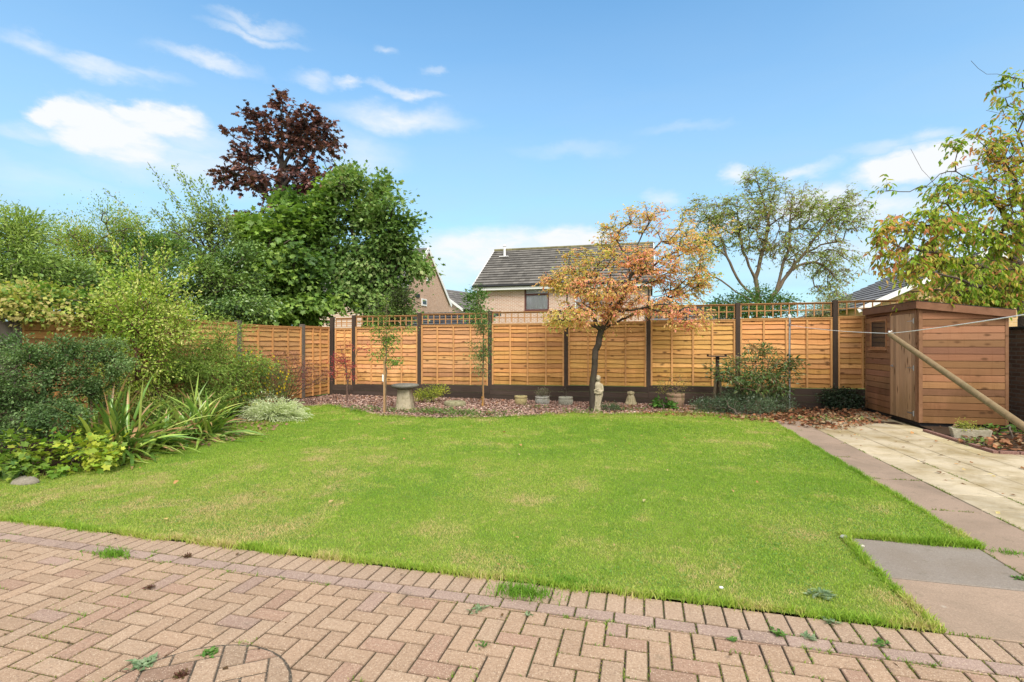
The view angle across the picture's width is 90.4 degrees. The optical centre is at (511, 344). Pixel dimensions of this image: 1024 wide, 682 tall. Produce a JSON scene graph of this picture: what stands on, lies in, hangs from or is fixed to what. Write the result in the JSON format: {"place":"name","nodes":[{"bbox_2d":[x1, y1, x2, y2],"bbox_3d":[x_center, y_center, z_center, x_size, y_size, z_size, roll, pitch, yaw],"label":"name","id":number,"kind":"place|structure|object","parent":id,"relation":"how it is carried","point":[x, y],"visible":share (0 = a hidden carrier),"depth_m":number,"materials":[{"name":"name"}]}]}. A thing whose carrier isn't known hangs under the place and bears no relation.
{"place":"outdoors","nodes":[
{"label":"outdoors","id":0,"kind":"place"},
{"bbox_2d":[0,408,268,477],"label":"bed soil","id":1,"kind":"structure","parent":0,"point":[56,462],"depth_m":6.72,"materials":[{"name":"brown soil"}]},
{"bbox_2d":[0,317,11,444],"bbox_3d":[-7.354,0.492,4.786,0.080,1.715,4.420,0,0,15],"label":"shrub","id":2,"kind":"object","parent":1,"relation":"on","point":[4,327],"visible":0.25,"depth_m":6.83,"materials":[{"name":"green plant"}]},
{"bbox_2d":[10,476,39,485],"bbox_3d":[-4.875,1.389,5.101,0.285,0.133,0.180,0,0,15],"label":"border stone","id":3,"kind":"object","parent":1,"relation":"on","point":[25,480],"visible":0.59,"depth_m":5.05,"materials":[{"name":"grey stone"}]},
{"bbox_2d":[0,421,68,480],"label":"geranium plant","id":4,"kind":"object","parent":1,"relation":"on","point":[18,462],"visible":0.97,"depth_m":5.35,"materials":[{"name":"green plant"}]},
{"bbox_2d":[0,327,141,449],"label":"hebe shrub","id":5,"kind":"object","parent":1,"relation":"on","point":[38,412],"visible":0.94,"depth_m":6.21,"materials":[{"name":"green plant"}]},
{"bbox_2d":[24,426,139,480],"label":"geranium plant","id":6,"kind":"object","parent":1,"relation":"on","point":[104,460],"visible":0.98,"depth_m":5.53,"materials":[{"name":"green plant"}]},
{"bbox_2d":[54,369,139,440],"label":"flax plant","id":7,"kind":"object","parent":1,"relation":"on","point":[119,397],"visible":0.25,"depth_m":6.62,"materials":[{"name":"green plant"}]},
{"bbox_2d":[0,273,206,440],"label":"ivy","id":8,"kind":"object","parent":1,"relation":"on","point":[34,300],"visible":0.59,"depth_m":7.18,"materials":[{"name":"green plant"}]},
{"bbox_2d":[22,375,217,469],"bbox_3d":[-4.905,0.891,6.405,2.111,1.024,1.929,0,0,15],"label":"flax plant","id":9,"kind":"object","parent":1,"relation":"on","point":[136,443],"visible":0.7,"depth_m":6.31,"materials":[{"name":"green plant"}]},
{"bbox_2d":[62,231,219,415],"bbox_3d":[-6.473,-0.143,8.316,3.964,3.139,2.106,0,0,33],"label":"spiraea shrub","id":10,"kind":"object","parent":1,"relation":"on","point":[132,326],"visible":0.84,"depth_m":7.66,"materials":[{"name":"green plant"}]},
{"bbox_2d":[124,404,205,453],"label":"flax plant","id":11,"kind":"object","parent":1,"relation":"on","point":[168,426],"visible":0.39,"depth_m":6.97,"materials":[{"name":"green plant"}]},
{"bbox_2d":[98,308,279,426],"bbox_3d":[-5.462,0.368,8.618,2.087,2.064,3.353,0,0,15],"label":"green shrub","id":12,"kind":"object","parent":1,"relation":"on","point":[195,368],"visible":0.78,"depth_m":8.84,"materials":[{"name":"green plant"}]},
{"bbox_2d":[126,374,267,449],"bbox_3d":[-4.582,0.902,7.511,1.875,1.004,2.199,0,0,15],"label":"flax plant","id":13,"kind":"object","parent":1,"relation":"on","point":[208,426],"visible":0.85,"depth_m":7.46,"materials":[{"name":"green plant"}]},
{"bbox_2d":[209,338,303,419],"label":"potentilla shrub","id":14,"kind":"object","parent":1,"relation":"on","point":[263,383],"visible":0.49,"depth_m":9.97,"materials":[{"name":"green plant"}]},
{"bbox_2d":[234,389,314,422],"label":"silver shrub","id":15,"kind":"object","parent":1,"relation":"on","point":[281,410],"visible":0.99,"depth_m":9.23,"materials":[{"name":"green plant"}]},
{"bbox_2d":[0,396,988,633],"bbox_3d":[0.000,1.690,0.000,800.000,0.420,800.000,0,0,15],"label":"ground","id":16,"kind":"structure","parent":0,"point":[762,611],"depth_m":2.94,"materials":[{"name":"green plant"}]},
{"bbox_2d":[0,194,82,291],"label":"willow tree","id":17,"kind":"object","parent":16,"relation":"on","point":[17,231],"visible":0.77,"depth_m":8.53,"materials":[{"name":"green plant"}]},
{"bbox_2d":[3,239,138,313],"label":"hedge shrub","id":18,"kind":"object","parent":16,"relation":"on","point":[87,278],"visible":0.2,"depth_m":9.25,"materials":[{"name":"green plant"}]},
{"bbox_2d":[35,191,168,284],"bbox_3d":[-9.165,-1.043,10.773,3.113,4.892,3.098,0,0,15],"label":"hedge shrub","id":19,"kind":"object","parent":16,"relation":"on","point":[85,248],"visible":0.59,"depth_m":10.74,"materials":[{"name":"green plant"}]},
{"bbox_2d":[74,220,211,301],"bbox_3d":[-8.302,-0.712,11.185,2.968,4.233,2.968,0,0,15],"label":"hedge shrub","id":20,"kind":"object","parent":16,"relation":"on","point":[157,242],"visible":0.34,"depth_m":11.23,"materials":[{"name":"green plant"}]},
{"bbox_2d":[9,307,329,446],"bbox_3d":[-5.887,0.500,10.376,0.110,2.000,7.179,0,0,15],"label":"garden fence","id":21,"kind":"object","parent":16,"relation":"on","point":[312,343],"visible":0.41,"depth_m":11.37,"materials":[{"name":"brown wood"}]},
{"bbox_2d":[103,163,246,281],"bbox_3d":[-9.681,-1.972,14.319,4.272,6.761,2.344,0,0,-13],"label":"birch tree","id":22,"kind":"object","parent":16,"relation":"on","point":[206,222],"visible":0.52,"depth_m":14.30,"materials":[{"name":"green plant"}]},
{"bbox_2d":[142,233,288,324],"bbox_3d":[-7.544,-0.774,13.064,3.652,4.357,3.358,0,0,15],"label":"hedge shrub","id":23,"kind":"object","parent":16,"relation":"on","point":[221,271],"visible":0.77,"depth_m":12.95,"materials":[{"name":"green plant"}]},
{"bbox_2d":[527,569,616,595],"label":"grass tuft","id":24,"kind":"object","parent":16,"relation":"on","point":[562,580],"visible":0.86,"depth_m":2.96,"materials":[{"name":"green plant"}]},
{"bbox_2d":[330,299,928,410],"bbox_3d":[1.881,0.278,12.215,14.201,2.445,0.109,0,0,15],"label":"garden fence","id":25,"kind":"object","parent":16,"relation":"on","point":[531,358],"visible":0.69,"depth_m":12.11,"materials":[{"name":"brown wood"}]},
{"bbox_2d":[405,311,500,325],"bbox_3d":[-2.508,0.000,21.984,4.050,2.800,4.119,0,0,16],"label":"trellis","id":26,"kind":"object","parent":25,"relation":"attached to","point":[448,322],"depth_m":21.31,"materials":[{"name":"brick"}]},
{"bbox_2d":[803,587,837,600],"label":"weed","id":27,"kind":"object","parent":16,"relation":"on","point":[820,590],"visible":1,"depth_m":2.82,"materials":[{"name":"green plant"}]},
{"bbox_2d":[0,521,1023,681],"bbox_3d":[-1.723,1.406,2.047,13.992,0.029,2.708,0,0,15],"label":"patio","id":28,"kind":"structure","parent":0,"point":[238,604],"depth_m":2.48,"materials":[{"name":"brown brick"}]},
{"bbox_2d":[80,545,135,560],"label":"grass tuft","id":29,"kind":"object","parent":28,"relation":"on","point":[112,552],"visible":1,"depth_m":3.36,"materials":[{"name":"green plant"}]},
{"bbox_2d":[123,652,157,671],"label":"weed","id":30,"kind":"object","parent":28,"relation":"on","point":[143,663],"visible":1,"depth_m":2.22,"materials":[{"name":"green plant"}]},
{"bbox_2d":[142,584,155,589],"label":"dead leaf","id":31,"kind":"object","parent":28,"relation":"on","point":[147,586],"visible":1,"depth_m":2.91,"materials":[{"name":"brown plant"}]},
{"bbox_2d":[172,667,189,678],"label":"dead leaf","id":32,"kind":"object","parent":28,"relation":"on","point":[182,673],"visible":1,"depth_m":2.13,"materials":[{"name":"brown plant"}]},
{"bbox_2d":[193,645,218,657],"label":"weed","id":33,"kind":"object","parent":28,"relation":"on","point":[212,649],"visible":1,"depth_m":2.30,"materials":[{"name":"green plant"}]},
{"bbox_2d":[466,603,488,613],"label":"weed","id":34,"kind":"object","parent":28,"relation":"on","point":[478,606],"visible":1,"depth_m":2.68,"materials":[{"name":"green plant"}]},
{"bbox_2d":[475,640,486,648],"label":"weed","id":35,"kind":"object","parent":28,"relation":"on","point":[485,645],"visible":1,"depth_m":2.36,"materials":[{"name":"green plant"}]},
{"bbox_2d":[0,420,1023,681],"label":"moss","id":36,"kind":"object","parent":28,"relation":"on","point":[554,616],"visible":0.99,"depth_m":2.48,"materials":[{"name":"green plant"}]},
{"bbox_2d":[479,574,566,605],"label":"grass tuft","id":37,"kind":"object","parent":28,"relation":"on","point":[524,592],"visible":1,"depth_m":2.84,"materials":[{"name":"green plant"}]},
{"bbox_2d":[726,635,736,641],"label":"weed","id":38,"kind":"object","parent":28,"relation":"on","point":[732,639],"visible":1,"depth_m":2.40,"materials":[{"name":"green plant"}]},
{"bbox_2d":[769,626,786,636],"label":"weed","id":39,"kind":"object","parent":28,"relation":"on","point":[778,632],"visible":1,"depth_m":2.45,"materials":[{"name":"green plant"}]},
{"bbox_2d":[801,630,817,640],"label":"weed","id":40,"kind":"object","parent":28,"relation":"on","point":[805,635],"visible":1,"depth_m":2.43,"materials":[{"name":"green plant"}]},
{"bbox_2d":[820,616,840,625],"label":"weed","id":41,"kind":"object","parent":28,"relation":"on","point":[829,621],"visible":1,"depth_m":2.55,"materials":[{"name":"green plant"}]},
{"bbox_2d":[873,637,890,645],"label":"weed","id":42,"kind":"object","parent":28,"relation":"on","point":[879,641],"visible":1,"depth_m":2.37,"materials":[{"name":"green plant"}]},
{"bbox_2d":[0,0,1023,320],"label":"sky","id":43,"kind":"structure","parent":0,"point":[513,123],"materials":[{"name":"blue"}]},
{"bbox_2d":[221,394,902,425],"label":"bed soil","id":44,"kind":"structure","parent":0,"point":[882,422],"depth_m":10.17,"materials":[{"name":"brown soil"}]},
{"bbox_2d":[260,348,335,404],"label":"smoke bush","id":45,"kind":"object","parent":44,"relation":"on","point":[301,374],"visible":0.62,"depth_m":11.54,"materials":[{"name":"red plant"}]},
{"bbox_2d":[322,340,373,400],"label":"japanese maple","id":46,"kind":"object","parent":44,"relation":"on","point":[340,360],"visible":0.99,"depth_m":12.29,"materials":[{"name":"red plant"}]},
{"bbox_2d":[362,293,419,412],"bbox_3d":[-2.468,0.187,10.230,1.214,2.431,0.720,0,0,15],"label":"sapling","id":47,"kind":"object","parent":44,"relation":"on","point":[386,340],"visible":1,"depth_m":10.23,"materials":[{"name":"green plant"}]},
{"bbox_2d":[413,383,449,401],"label":"euphorbia bush","id":48,"kind":"object","parent":44,"relation":"on","point":[439,391],"visible":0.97,"depth_m":12.06,"materials":[{"name":"green plant"}]},
{"bbox_2d":[463,281,493,405],"bbox_3d":[-0.683,0.012,11.273,0.752,2.780,0.754,0,0,15],"label":"sapling","id":49,"kind":"object","parent":44,"relation":"on","point":[484,348],"visible":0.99,"depth_m":11.25,"materials":[{"name":"green plant"}]},
{"bbox_2d":[141,404,874,449],"bbox_3d":[0.253,1.331,9.810,11.840,0.108,4.365,0,0,-13],"label":"ground cover","id":50,"kind":"object","parent":44,"relation":"on","point":[438,411],"visible":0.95,"depth_m":10.12,"materials":[{"name":"green plant"}]},
{"bbox_2d":[293,394,772,419],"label":"stone chippings","id":51,"kind":"object","parent":44,"relation":"on","point":[326,400],"visible":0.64,"depth_m":11.21,"materials":[{"name":"gravel"}]},
{"bbox_2d":[391,383,418,409],"bbox_3d":[-2.269,1.123,10.834,0.583,0.555,0.597,0,0,9],"label":"stone bird bath","id":52,"kind":"object","parent":51,"relation":"on","point":[405,399],"visible":0.9,"depth_m":10.70,"materials":[{"name":"beige stone"}]},
{"bbox_2d":[444,400,465,406],"bbox_3d":[-1.270,1.345,11.383,0.512,0.150,0.411,0,0,15],"label":"stone block","id":53,"kind":"object","parent":51,"relation":"on","point":[453,403],"depth_m":11.23,"materials":[{"name":"beige stone"}]},
{"bbox_2d":[514,395,526,404],"bbox_3d":[0.204,1.295,11.739,0.305,0.210,0.304,0,0,15],"label":"planter","id":54,"kind":"object","parent":51,"relation":"on","point":[521,399],"visible":0.93,"depth_m":11.62,"materials":[{"name":"stone"}]},
{"bbox_2d":[535,396,549,403],"bbox_3d":[0.700,1.300,11.740,0.335,0.200,0.337,0,0,15],"label":"planter","id":55,"kind":"object","parent":51,"relation":"on","point":[542,400],"visible":0.94,"depth_m":11.61,"materials":[{"name":"stone"}]},
{"bbox_2d":[534,387,549,396],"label":"potted herb","id":56,"kind":"object","parent":55,"relation":"in","point":[540,393],"visible":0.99,"depth_m":11.70,"materials":[{"name":"green plant"}]},
{"bbox_2d":[558,396,572,404],"bbox_3d":[1.227,1.300,11.619,0.335,0.200,0.337,0,0,15],"label":"planter","id":57,"kind":"object","parent":51,"relation":"on","point":[565,400],"visible":0.88,"depth_m":11.49,"materials":[{"name":"stone"}]},
{"bbox_2d":[594,375,603,410],"bbox_3d":[1.759,1.022,10.525,0.267,0.766,0.205,0,0,5],"label":"statue","id":58,"kind":"object","parent":51,"relation":"on","point":[598,390],"visible":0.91,"depth_m":10.47,"materials":[{"name":"stone"}]},
{"bbox_2d":[625,391,636,404],"bbox_3d":[2.712,1.233,11.608,0.267,0.334,0.289,0,0,9],"label":"statue","id":59,"kind":"object","parent":51,"relation":"on","point":[630,399],"visible":0.88,"depth_m":11.53,"materials":[{"name":"stone"}]},
{"bbox_2d":[666,393,684,406],"bbox_3d":[3.624,1.245,11.269,0.396,0.310,0.402,0,0,15],"label":"planter","id":60,"kind":"object","parent":51,"relation":"on","point":[679,398],"visible":0.83,"depth_m":11.11,"materials":[{"name":"stone"}]},
{"bbox_2d":[657,374,690,393],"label":"potted shrub","id":61,"kind":"object","parent":60,"relation":"on","point":[675,391],"visible":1,"depth_m":11.29,"materials":[{"name":"green plant"}]},
{"bbox_2d":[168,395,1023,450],"bbox_3d":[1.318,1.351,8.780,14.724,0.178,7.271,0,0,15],"label":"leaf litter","id":62,"kind":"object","parent":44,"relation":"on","point":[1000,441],"visible":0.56,"depth_m":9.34,"materials":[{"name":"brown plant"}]},
{"bbox_2d":[589,400,622,411],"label":"lavender plant","id":63,"kind":"object","parent":44,"relation":"on","point":[611,406],"visible":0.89,"depth_m":10.52,"materials":[{"name":"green plant"}]},
{"bbox_2d":[531,201,741,410],"bbox_3d":[2.612,-0.824,10.386,4.418,4.457,2.559,0,0,2],"label":"autumn tree","id":64,"kind":"object","parent":44,"relation":"on","point":[610,309],"visible":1,"depth_m":10.45,"materials":[{"name":"orange plant"}]},
{"bbox_2d":[646,395,678,408],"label":"bergenia plant","id":65,"kind":"object","parent":44,"relation":"on","point":[656,403],"visible":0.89,"depth_m":10.94,"materials":[{"name":"green plant"}]},
{"bbox_2d":[707,354,726,407],"bbox_3d":[4.386,0.809,10.904,0.370,1.188,0.280,0,0,15],"label":"bird table","id":66,"kind":"object","parent":44,"relation":"on","point":[717,386],"visible":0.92,"depth_m":10.87,"materials":[{"name":"brown wood"}]},
{"bbox_2d":[690,386,799,414],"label":"juniper shrub","id":67,"kind":"object","parent":44,"relation":"on","point":[719,404],"visible":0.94,"depth_m":10.21,"materials":[{"name":"green plant"}]},
{"bbox_2d":[701,339,810,407],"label":"rhododendron","id":68,"kind":"object","parent":44,"relation":"on","point":[760,378],"visible":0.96,"depth_m":10.43,"materials":[{"name":"green plant"}]},
{"bbox_2d":[787,314,791,408],"bbox_3d":[5.863,0.385,10.750,0.072,2.030,0.086,0,0,-37],"label":"washing line pole","id":69,"kind":"object","parent":44,"relation":"on","point":[789,339],"visible":0.83,"depth_m":10.73,"materials":[{"name":"metal"}]},
{"bbox_2d":[792,314,1023,333],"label":"washing line","id":70,"kind":"object","parent":69,"relation":"attached to","point":[936,327],"visible":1,"depth_m":4.09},
{"bbox_2d":[815,383,867,410],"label":"ivy","id":71,"kind":"object","parent":44,"relation":"on","point":[853,396],"visible":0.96,"depth_m":10.68,"materials":[{"name":"green plant"}]},
{"bbox_2d":[472,241,654,322],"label":"house","id":72,"kind":"structure","parent":0,"point":[507,278],"depth_m":29.63,"materials":[{"name":"tile"}]},
{"bbox_2d":[524,289,548,310],"bbox_3d":[1.412,-2.569,29.110,1.537,1.442,0.182,0,0,15],"label":"window","id":73,"kind":"structure","parent":72,"relation":"in","point":[533,301],"depth_m":29.18,"materials":[{"name":"white glass"}]},
{"bbox_2d":[575,288,603,310],"bbox_3d":[4.329,-2.572,28.353,1.778,1.436,0.182,0,0,15],"label":"window","id":74,"kind":"structure","parent":72,"relation":"in","point":[591,288],"depth_m":28.55,"materials":[{"name":"white paint"}]},
{"bbox_2d":[315,384,853,402],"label":"ground","id":75,"kind":"structure","parent":0,"point":[586,385],"depth_m":17.67,"materials":[{"name":"soil"}]},
{"bbox_2d":[203,85,347,228],"bbox_3d":[-9.561,-4.624,21.057,5.770,12.107,3.475,0,0,15],"label":"purple maple","id":76,"kind":"object","parent":75,"relation":"on","point":[297,133],"visible":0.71,"depth_m":20.71,"materials":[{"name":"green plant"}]},
{"bbox_2d":[220,166,373,326],"bbox_3d":[-6.966,-2.209,16.072,5.592,7.231,4.212,0,0,15],"label":"sycamore tree","id":77,"kind":"object","parent":75,"relation":"on","point":[295,263],"visible":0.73,"depth_m":15.48,"materials":[{"name":"green plant"}]},
{"bbox_2d":[290,156,445,384],"bbox_3d":[-4.927,-2.360,17.062,5.209,7.552,3.516,0,0,15],"label":"tree","id":78,"kind":"object","parent":75,"relation":"on","point":[381,224],"visible":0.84,"depth_m":16.58,"materials":[{"name":"green plant"}]},
{"bbox_2d":[317,247,451,327],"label":"house","id":79,"kind":"structure","parent":75,"relation":"on","point":[438,301],"depth_m":37.91,"materials":[{"name":"brick"}]},
{"bbox_2d":[421,298,426,305],"bbox_3d":[-6.418,-3.055,37.229,0.070,0.515,0.862,0,0,15],"label":"window","id":80,"kind":"structure","parent":79,"relation":"in","point":[423,303],"depth_m":37.04,"materials":[{"name":"white paint"}]},
{"bbox_2d":[362,282,433,325],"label":"hedge shrub","id":81,"kind":"object","parent":75,"relation":"on","point":[401,298],"visible":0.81,"depth_m":15.66,"materials":[{"name":"green plant"}]},
{"bbox_2d":[446,289,475,311],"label":"house","id":82,"kind":"structure","parent":75,"relation":"on","point":[456,299],"depth_m":51.25,"materials":[{"name":"brick"}]},
{"bbox_2d":[452,284,497,324],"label":"hedge shrub","id":83,"kind":"object","parent":75,"relation":"on","point":[467,297],"visible":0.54,"depth_m":15.40,"materials":[{"name":"green plant"}]},
{"bbox_2d":[644,306,733,320],"bbox_3d":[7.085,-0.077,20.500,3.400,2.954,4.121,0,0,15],"label":"trellis","id":84,"kind":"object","parent":75,"relation":"on","point":[655,318],"depth_m":19.74,"materials":[{"name":"wood"}]},
{"bbox_2d":[702,280,808,318],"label":"laurel shrub","id":85,"kind":"object","parent":75,"relation":"on","point":[777,297],"visible":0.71,"depth_m":16.06,"materials":[{"name":"green plant"}]},
{"bbox_2d":[674,165,879,317],"bbox_3d":[9.525,-2.635,18.456,7.365,8.079,2.746,0,0,3],"label":"sparse tree","id":86,"kind":"object","parent":75,"relation":"on","point":[718,219],"visible":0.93,"depth_m":18.39,"materials":[{"name":"green plant"}]},
{"bbox_2d":[800,290,857,317],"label":"hedge shrub","id":87,"kind":"object","parent":75,"relation":"on","point":[825,306],"visible":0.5,"depth_m":25.83,"materials":[{"name":"green plant"}]},
{"bbox_2d":[797,251,1023,326],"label":"house","id":88,"kind":"structure","parent":75,"relation":"on","point":[872,292],"depth_m":24.32,"materials":[{"name":"brick"}]},
{"bbox_2d":[796,409,981,632],"bbox_3d":[6.360,1.441,5.995,6.700,0.058,10.000,0,0,15],"label":"paving base","id":89,"kind":"object","parent":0,"point":[930,631],"depth_m":3.66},
{"bbox_2d":[858,61,1023,325],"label":"cherry tree","id":90,"kind":"object","parent":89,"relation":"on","point":[995,283],"visible":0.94,"depth_m":8.82,"materials":[{"name":"green plant"}]},
{"bbox_2d":[1009,326,1023,420],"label":"fence panel","id":91,"kind":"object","parent":89,"relation":"on","point":[1016,371],"depth_m":9.06,"materials":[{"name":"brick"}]},
{"bbox_2d":[776,420,1023,643],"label":"path","id":92,"kind":"structure","parent":0,"point":[972,591],"depth_m":3.24,"materials":[{"name":"brown concrete"}]},
{"bbox_2d":[985,547,1023,556],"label":"grass tuft","id":93,"kind":"object","parent":92,"relation":"on","point":[1013,552],"visible":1,"depth_m":3.40,"materials":[{"name":"green plant"}]},
{"bbox_2d":[1011,575,1023,579],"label":"weed","id":94,"kind":"object","parent":92,"relation":"on","point":[1018,577],"visible":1,"depth_m":3.03,"materials":[{"name":"green plant"}]},
{"bbox_2d":[811,410,1023,530],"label":"paving","id":95,"kind":"structure","parent":0,"point":[982,489],"depth_m":5.99,"materials":[{"name":"beige stone"}]},
{"bbox_2d":[4,414,1023,668],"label":"stray leaves","id":96,"kind":"object","parent":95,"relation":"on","point":[614,544],"visible":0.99,"depth_m":4.70,"materials":[{"name":"brown plant"}]},
{"bbox_2d":[887,330,1023,430],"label":"clothes prop","id":97,"kind":"object","parent":95,"relation":"on","point":[997,408],"visible":1,"depth_m":4.88,"materials":[{"name":"brown wood"}]},
{"bbox_2d":[923,429,1023,454],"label":"bed edging","id":98,"kind":"object","parent":95,"relation":"on","point":[986,449],"visible":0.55,"depth_m":6.87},
{"bbox_2d":[869,410,1023,450],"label":"bed soil","id":99,"kind":"structure","parent":0,"point":[942,430],"depth_m":7.70,"materials":[{"name":"brown soil"}]},
{"bbox_2d":[860,300,1016,428],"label":"garden shed","id":100,"kind":"structure","parent":99,"relation":"on","point":[902,383],"depth_m":8.53,"materials":[{"name":"brown wood"}]},
{"bbox_2d":[868,315,887,349],"bbox_3d":[7.260,-0.220,10.079,0.070,0.680,0.760,0,0,15],"label":"window","id":101,"kind":"structure","parent":100,"relation":"in","point":[878,325],"depth_m":10.09,"materials":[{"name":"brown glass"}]},
{"bbox_2d":[890,313,914,420],"bbox_3d":[6.988,0.392,9.127,0.078,1.845,0.880,0,0,15],"label":"door","id":102,"kind":"structure","parent":100,"relation":"in","point":[902,362],"depth_m":9.10,"materials":[{"name":"wood"}]},
{"bbox_2d":[949,427,992,438],"bbox_3d":[6.781,1.320,7.533,0.460,0.140,0.200,0,0,29],"label":"planter","id":103,"kind":"object","parent":99,"relation":"on","point":[956,433],"visible":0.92,"depth_m":7.47,"materials":[{"name":"stone"}]},
{"bbox_2d":[954,417,984,430],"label":"trough plant","id":104,"kind":"object","parent":103,"relation":"in","point":[961,424],"visible":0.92,"depth_m":7.52,"materials":[{"name":"green plant"}]},
{"bbox_2d":[957,436,1003,447],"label":"lungwort plant","id":105,"kind":"object","parent":99,"relation":"on","point":[981,442],"visible":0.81,"depth_m":7.00,"materials":[{"name":"green plant"}]},
{"bbox_2d":[982,422,1023,438],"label":"lungwort plant","id":106,"kind":"object","parent":99,"relation":"on","point":[1006,428],"visible":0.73,"depth_m":7.82,"materials":[{"name":"green plant"}]}
]}

